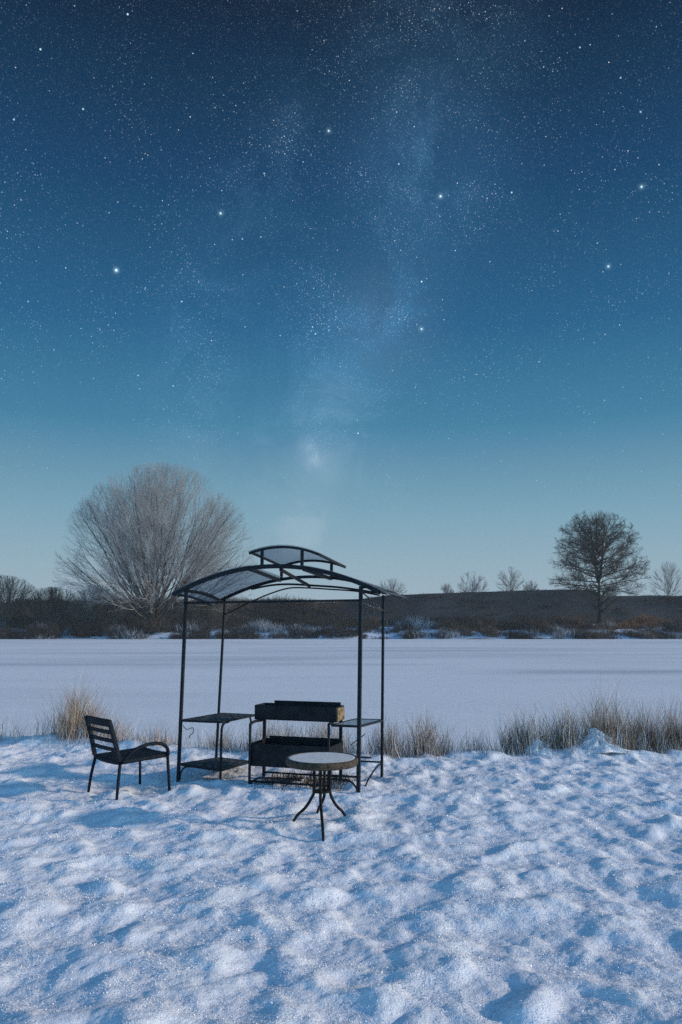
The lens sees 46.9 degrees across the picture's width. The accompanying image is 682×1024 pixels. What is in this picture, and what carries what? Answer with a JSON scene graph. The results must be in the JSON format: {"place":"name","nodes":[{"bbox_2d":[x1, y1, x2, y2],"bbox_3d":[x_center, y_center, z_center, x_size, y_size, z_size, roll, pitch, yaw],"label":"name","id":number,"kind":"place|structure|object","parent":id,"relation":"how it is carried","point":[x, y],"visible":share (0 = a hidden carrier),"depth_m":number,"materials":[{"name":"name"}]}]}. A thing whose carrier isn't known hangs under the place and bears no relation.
{"place":"outdoors","nodes":[
{"label":"outdoors","id":0,"kind":"place"},
{"bbox_2d":[0,733,681,1023],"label":"snow ground","id":1,"kind":"structure","parent":0,"point":[527,981],"depth_m":4.89,"materials":[{"name":"white snow"}]},
{"bbox_2d":[28,667,123,748],"bbox_3d":[-3.798,2.944,11.242,1.407,1.605,1.603,0,-8,0],"label":"reed clump","id":2,"kind":"object","parent":1,"relation":"on","point":[75,720],"visible":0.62,"depth_m":11.04,"materials":[{"name":"plant"}]},
{"bbox_2d":[76,704,137,744],"bbox_3d":[-3.233,3.207,11.163,0.871,1.096,1.384,0,-8,0],"label":"reed clump","id":3,"kind":"object","parent":1,"relation":"on","point":[119,731],"visible":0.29,"depth_m":11.01,"materials":[{"name":"plant"}]},
{"bbox_2d":[84,715,170,799],"bbox_3d":[-2.122,2.435,7.770,0.685,0.846,0.637,7,-11,-42],"label":"garden chair","id":4,"kind":"object","parent":1,"relation":"on","point":[120,758],"visible":1,"depth_m":7.67,"materials":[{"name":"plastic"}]},
{"bbox_2d":[137,719,177,748],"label":"reed clump","id":5,"kind":"object","parent":1,"relation":"on","point":[154,738],"visible":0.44,"depth_m":10.61,"materials":[{"name":"plant"}]},
{"bbox_2d":[177,723,247,751],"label":"reed clump","id":6,"kind":"object","parent":1,"relation":"on","point":[225,740],"visible":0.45,"depth_m":10.54,"materials":[{"name":"plant"}]},
{"bbox_2d":[238,721,308,754],"bbox_3d":[-0.876,3.187,10.502,1.346,1.218,1.345,-7,-11,41],"label":"reed clump","id":7,"kind":"object","parent":1,"relation":"on","point":[277,732],"visible":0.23,"depth_m":10.31,"materials":[{"name":"plant"}]},
{"bbox_2d":[172,546,401,792],"bbox_3d":[-0.561,1.699,8.602,2.420,2.600,0.950,-3,-9,18],"label":"grill gazebo","id":8,"kind":"object","parent":1,"relation":"on","point":[220,764],"visible":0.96,"depth_m":8.48,"materials":[{"name":"black paint"}]},
{"bbox_2d":[248,700,344,788],"bbox_3d":[-0.475,2.461,8.221,0.937,0.902,0.508,-3,-9,18],"label":"charcoal grill","id":9,"kind":"object","parent":1,"relation":"on","point":[271,751],"visible":0.81,"depth_m":8.20,"materials":[{"name":"metal"}]},
{"bbox_2d":[251,769,355,792],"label":"dead grass litter","id":10,"kind":"object","parent":1,"relation":"on","point":[307,780],"visible":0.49,"depth_m":8.16,"materials":[{"name":"plant"}]},
{"bbox_2d":[286,752,357,840],"bbox_3d":[-0.175,2.343,6.563,0.612,0.571,0.672,-6,-10,37],"label":"bistro table","id":11,"kind":"object","parent":1,"relation":"on","point":[320,762],"visible":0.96,"depth_m":6.52,"materials":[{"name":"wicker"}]},
{"bbox_2d":[298,698,362,754],"bbox_3d":[-0.175,3.045,10.306,1.050,1.263,1.462,-4,-9,27],"label":"reed clump","id":12,"kind":"object","parent":1,"relation":"on","point":[323,733],"visible":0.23,"depth_m":10.20,"materials":[{"name":"plant"}]},
{"bbox_2d":[362,715,415,758],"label":"reed clump","id":13,"kind":"object","parent":1,"relation":"on","point":[388,747],"visible":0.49,"depth_m":10.06,"materials":[{"name":"plant"}]},
{"bbox_2d":[392,707,467,758],"bbox_3d":[1.170,3.045,10.254,1.081,1.117,1.542,0,-8,0],"label":"reed clump","id":14,"kind":"object","parent":1,"relation":"on","point":[421,745],"visible":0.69,"depth_m":10.11,"materials":[{"name":"plant"}]},
{"bbox_2d":[453,729,497,757],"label":"reed clump","id":15,"kind":"object","parent":1,"relation":"on","point":[478,745],"visible":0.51,"depth_m":10.05,"materials":[{"name":"plant"}]},
{"bbox_2d":[488,699,558,759],"bbox_3d":[2.351,3.062,10.294,1.224,1.248,1.628,6,-10,-35],"label":"reed clump","id":16,"kind":"object","parent":1,"relation":"on","point":[521,744],"visible":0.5,"depth_m":10.10,"materials":[{"name":"plant"}]},
{"bbox_2d":[524,737,555,754],"bbox_3d":[2.532,2.964,10.035,0.470,0.187,0.508,0,-8,0],"label":"snow mound","id":17,"kind":"object","parent":1,"relation":"on","point":[535,749],"visible":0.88,"depth_m":9.94,"materials":[{"name":"white snow"}]},
{"bbox_2d":[534,683,609,757],"bbox_3d":[2.963,2.946,10.213,1.209,1.466,1.643,0,-8,0],"label":"reed clump","id":18,"kind":"object","parent":1,"relation":"on","point":[569,735],"visible":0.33,"depth_m":10.06,"materials":[{"name":"plant"}]},
{"bbox_2d":[579,727,628,752],"bbox_3d":[3.297,2.879,10.045,0.665,0.287,0.720,0,-8,0],"label":"snow mound","id":19,"kind":"object","parent":1,"relation":"on","point":[604,747],"visible":0.87,"depth_m":9.89,"materials":[{"name":"white snow"}]},
{"bbox_2d":[567,673,651,756],"bbox_3d":[3.473,2.898,10.412,1.132,1.628,2.025,0,-8,0],"label":"reed clump","id":20,"kind":"object","parent":1,"relation":"on","point":[612,725],"visible":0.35,"depth_m":10.13,"materials":[{"name":"plant"}]},
{"bbox_2d":[609,687,681,759],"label":"reed clump","id":21,"kind":"object","parent":1,"relation":"on","point":[654,731],"visible":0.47,"depth_m":10.11,"materials":[{"name":"plant"}]},
{"bbox_2d":[644,689,681,750],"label":"reed clump","id":22,"kind":"object","parent":1,"relation":"on","point":[676,730],"visible":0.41,"depth_m":10.30,"materials":[{"name":"plant"}]},
{"bbox_2d":[0,639,681,755],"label":"frozen lake","id":23,"kind":"structure","parent":0,"point":[463,686],"depth_m":28.25,"materials":[{"name":"white ice"}]},
{"bbox_2d":[0,623,681,638],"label":"bank","id":24,"kind":"structure","parent":0,"point":[163,635],"depth_m":120.57,"materials":[{"name":"white snow"}]},
{"bbox_2d":[0,574,42,626],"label":"bare shrub","id":25,"kind":"object","parent":24,"relation":"on","point":[9,593],"visible":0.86,"depth_m":126.48,"materials":[{"name":"brown plant"}]},
{"bbox_2d":[13,586,89,623],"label":"bare shrub","id":26,"kind":"object","parent":24,"relation":"on","point":[51,597],"visible":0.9,"depth_m":127.31,"materials":[{"name":"brown plant"}]},
{"bbox_2d":[66,585,123,620],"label":"bare shrub","id":27,"kind":"object","parent":24,"relation":"on","point":[84,609],"visible":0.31,"depth_m":129.03,"materials":[{"name":"brown plant"}]},
{"bbox_2d":[85,594,131,629],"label":"bare shrub","id":28,"kind":"object","parent":24,"relation":"on","point":[105,613],"visible":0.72,"depth_m":123.54,"materials":[{"name":"brown plant"}]},
{"bbox_2d":[105,624,135,633],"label":"bare shrub","id":29,"kind":"object","parent":24,"relation":"on","point":[119,627],"visible":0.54,"depth_m":120.50,"materials":[{"name":"grey plant"}]},
{"bbox_2d":[123,615,182,631],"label":"bare shrub","id":30,"kind":"object","parent":24,"relation":"on","point":[155,622],"visible":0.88,"depth_m":121.06,"materials":[{"name":"brown plant"}]},
{"bbox_2d":[53,461,257,622],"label":"willow tree","id":31,"kind":"object","parent":24,"relation":"on","point":[156,549],"visible":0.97,"depth_m":124.23,"materials":[{"name":"grey plant"}]},
{"bbox_2d":[181,596,227,628],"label":"bare shrub","id":32,"kind":"object","parent":24,"relation":"on","point":[210,614],"visible":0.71,"depth_m":126.31,"materials":[{"name":"brown plant"}]},
{"bbox_2d":[238,617,283,631],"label":"bare shrub","id":33,"kind":"object","parent":24,"relation":"on","point":[254,626],"visible":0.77,"depth_m":122.29,"materials":[{"name":"grey plant"}]},
{"bbox_2d":[0,611,679,638],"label":"frosted scrub","id":34,"kind":"object","parent":24,"relation":"on","point":[449,634],"visible":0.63,"depth_m":119.87,"materials":[{"name":"grey plant"}]},
{"bbox_2d":[0,610,681,638],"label":"scrub","id":35,"kind":"object","parent":24,"relation":"on","point":[86,628],"visible":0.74,"depth_m":120.21,"materials":[{"name":"brown plant"}]},
{"bbox_2d":[385,613,445,629],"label":"bare shrub","id":36,"kind":"object","parent":24,"relation":"on","point":[417,623],"visible":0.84,"depth_m":122.72,"materials":[{"name":"grey plant"}]},
{"bbox_2d":[449,611,503,630],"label":"bare shrub","id":37,"kind":"object","parent":24,"relation":"on","point":[469,622],"visible":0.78,"depth_m":123.86,"materials":[{"name":"brown plant"}]},
{"bbox_2d":[298,612,668,629],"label":"dead grass","id":38,"kind":"structure","parent":24,"relation":"on","point":[633,623],"depth_m":128.44,"materials":[{"name":"brown plant"}]},
{"bbox_2d":[504,613,568,630],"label":"bare shrub","id":39,"kind":"object","parent":24,"relation":"on","point":[546,623],"visible":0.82,"depth_m":122.00,"materials":[{"name":"brown plant"}]},
{"bbox_2d":[548,510,650,626],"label":"bare tree","id":40,"kind":"object","parent":24,"relation":"on","point":[593,552],"visible":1,"depth_m":125.13,"materials":[{"name":"brown plant"}]},
{"bbox_2d":[650,611,681,631],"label":"bare shrub","id":41,"kind":"object","parent":24,"relation":"on","point":[672,624],"visible":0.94,"depth_m":122.61,"materials":[{"name":"grey plant"}]},
{"bbox_2d":[0,699,681,758],"bbox_3d":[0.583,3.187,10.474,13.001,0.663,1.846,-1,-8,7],"label":"grass","id":42,"kind":"structure","parent":0,"point":[236,748],"depth_m":10.16,"materials":[{"name":"plant"}]},
{"bbox_2d":[0,0,681,601],"label":"sky","id":43,"kind":"structure","parent":0,"point":[401,280],"materials":[{"name":"blue"}]},
{"bbox_2d":[1,590,681,623],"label":"embankment","id":44,"kind":"structure","parent":0,"point":[528,602],"depth_m":143.48,"materials":[{"name":"brown soil"}]},
{"bbox_2d":[4,589,681,624],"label":"embankment scrub","id":45,"kind":"object","parent":44,"relation":"on","point":[272,608],"visible":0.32,"depth_m":142.37,"materials":[{"name":"brown plant"}]},
{"bbox_2d":[377,579,406,594],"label":"distant tree","id":46,"kind":"object","parent":44,"relation":"on","point":[392,588],"visible":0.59,"depth_m":180.96,"materials":[{"name":"grey plant"}]},
{"bbox_2d":[440,582,453,592],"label":"distant tree","id":47,"kind":"object","parent":44,"relation":"on","point":[447,589],"visible":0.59,"depth_m":181.08,"materials":[{"name":"grey plant"}]},
{"bbox_2d":[458,572,489,592],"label":"distant tree","id":48,"kind":"object","parent":44,"relation":"on","point":[473,586],"visible":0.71,"depth_m":177.26,"materials":[{"name":"grey plant"}]},
{"bbox_2d":[496,566,524,590],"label":"distant tree","id":49,"kind":"object","parent":44,"relation":"on","point":[511,586],"visible":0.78,"depth_m":177.33,"materials":[{"name":"grey plant"}]},
{"bbox_2d":[520,580,537,590],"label":"distant tree","id":50,"kind":"object","parent":44,"relation":"on","point":[531,585],"visible":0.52,"depth_m":180.88,"materials":[{"name":"grey plant"}]},
{"bbox_2d":[601,579,621,595],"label":"distant tree","id":51,"kind":"object","parent":44,"relation":"on","point":[611,587],"visible":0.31,"depth_m":178.97,"materials":[{"name":"brown plant"}]},
{"bbox_2d":[647,561,681,595],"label":"distant tree","id":52,"kind":"object","parent":44,"relation":"on","point":[667,581],"visible":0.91,"depth_m":177.36,"materials":[{"name":"grey plant"}]}
]}

